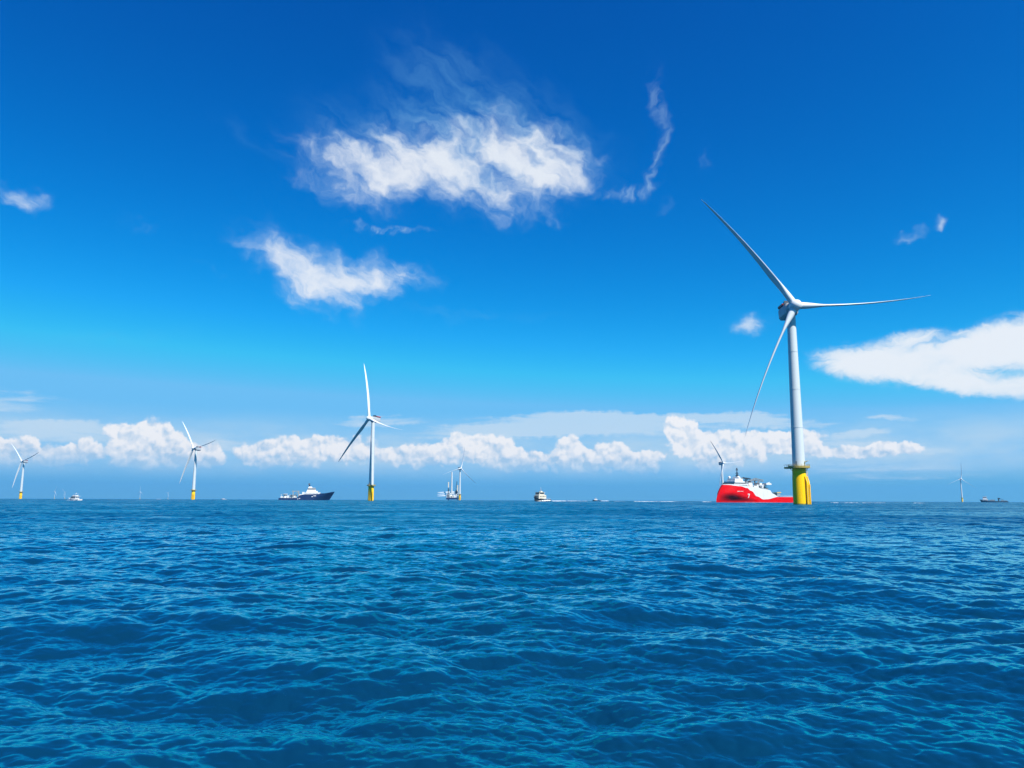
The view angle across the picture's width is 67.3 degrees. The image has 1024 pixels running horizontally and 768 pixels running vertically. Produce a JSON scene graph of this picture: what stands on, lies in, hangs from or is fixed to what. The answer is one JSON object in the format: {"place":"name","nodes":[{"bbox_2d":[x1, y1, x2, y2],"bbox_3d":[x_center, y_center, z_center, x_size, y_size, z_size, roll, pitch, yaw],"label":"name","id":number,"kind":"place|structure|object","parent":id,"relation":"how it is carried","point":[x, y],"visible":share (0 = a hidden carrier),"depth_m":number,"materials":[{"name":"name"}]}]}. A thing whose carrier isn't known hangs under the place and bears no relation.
{"place":"outdoors","nodes":[
{"label":"outdoors","id":0,"kind":"place"},
{"bbox_2d":[0,499,1023,767],"bbox_3d":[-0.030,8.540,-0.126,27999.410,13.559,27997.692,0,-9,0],"label":"sea","id":1,"kind":"structure","parent":0,"point":[204,633],"depth_m":11.70,"materials":[{"name":"liquid"}]},
{"bbox_2d":[12,446,38,498],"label":"wind turbine","id":2,"kind":"object","parent":1,"relation":"in","point":[22,477],"visible":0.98,"depth_m":2319.87,"materials":[{"name":"white paint"}]},
{"bbox_2d":[69,492,81,499],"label":"motor yacht","id":3,"kind":"object","parent":1,"relation":"on","point":[75,497],"visible":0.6,"depth_m":687.43,"materials":[{"name":"white paint"}]},
{"bbox_2d":[179,423,214,499],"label":"wind turbine","id":4,"kind":"object","parent":1,"relation":"in","point":[196,448],"visible":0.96,"depth_m":1698.25,"materials":[{"name":"white paint"}]},
{"bbox_2d":[278,483,333,499],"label":"supply ship","id":5,"kind":"object","parent":1,"relation":"on","point":[310,493],"visible":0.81,"depth_m":1418.56,"materials":[{"name":"blue paint"}]},
{"bbox_2d":[338,365,400,500],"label":"wind turbine","id":6,"kind":"object","parent":1,"relation":"in","point":[373,419],"visible":0.99,"depth_m":1061.12,"materials":[{"name":"white paint"}]},
{"bbox_2d":[438,472,458,499],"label":"jack up vessel","id":7,"kind":"object","parent":1,"relation":"on","point":[452,497],"visible":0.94,"depth_m":2660.19,"materials":[{"name":"white paint"}]},
{"bbox_2d":[443,448,472,499],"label":"wind turbine","id":8,"kind":"object","parent":1,"relation":"in","point":[459,469],"visible":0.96,"depth_m":2742.92,"materials":[{"name":"white paint"}]},
{"bbox_2d":[534,490,550,500],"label":"crew boat","id":9,"kind":"object","parent":1,"relation":"on","point":[539,496],"visible":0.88,"depth_m":968.88,"materials":[{"name":"metal"}]},
{"bbox_2d":[637,501,674,501],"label":"wake foam","id":10,"kind":"object","parent":1,"relation":"on","point":[655,501],"visible":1,"depth_m":913.30,"materials":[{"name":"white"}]},
{"bbox_2d":[711,442,733,486],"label":"wind turbine","id":11,"kind":"object","parent":1,"relation":"in","point":[722,463],"visible":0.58,"depth_m":2296.95,"materials":[{"name":"white paint"}]},
{"bbox_2d":[716,468,792,502],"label":"construction ship","id":12,"kind":"object","parent":1,"relation":"on","point":[736,489],"visible":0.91,"depth_m":840.03,"materials":[{"name":"red paint"}]},
{"bbox_2d":[702,200,929,503],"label":"wind turbine","id":13,"kind":"object","parent":1,"relation":"in","point":[790,307],"visible":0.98,"depth_m":437.69,"materials":[{"name":"white paint"}]},
{"bbox_2d":[954,469,975,501],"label":"wind turbine","id":14,"kind":"object","parent":1,"relation":"in","point":[960,479],"visible":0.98,"depth_m":3776.42,"materials":[{"name":"white paint"}]},
{"bbox_2d":[980,496,1007,501],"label":"work ship","id":15,"kind":"object","parent":1,"relation":"on","point":[984,499],"visible":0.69,"depth_m":2184.62,"materials":[{"name":"metal"}]},
{"bbox_2d":[0,0,1023,501],"label":"sky","id":16,"kind":"structure","parent":0,"point":[215,214],"materials":[{"name":"blue"}]}
]}

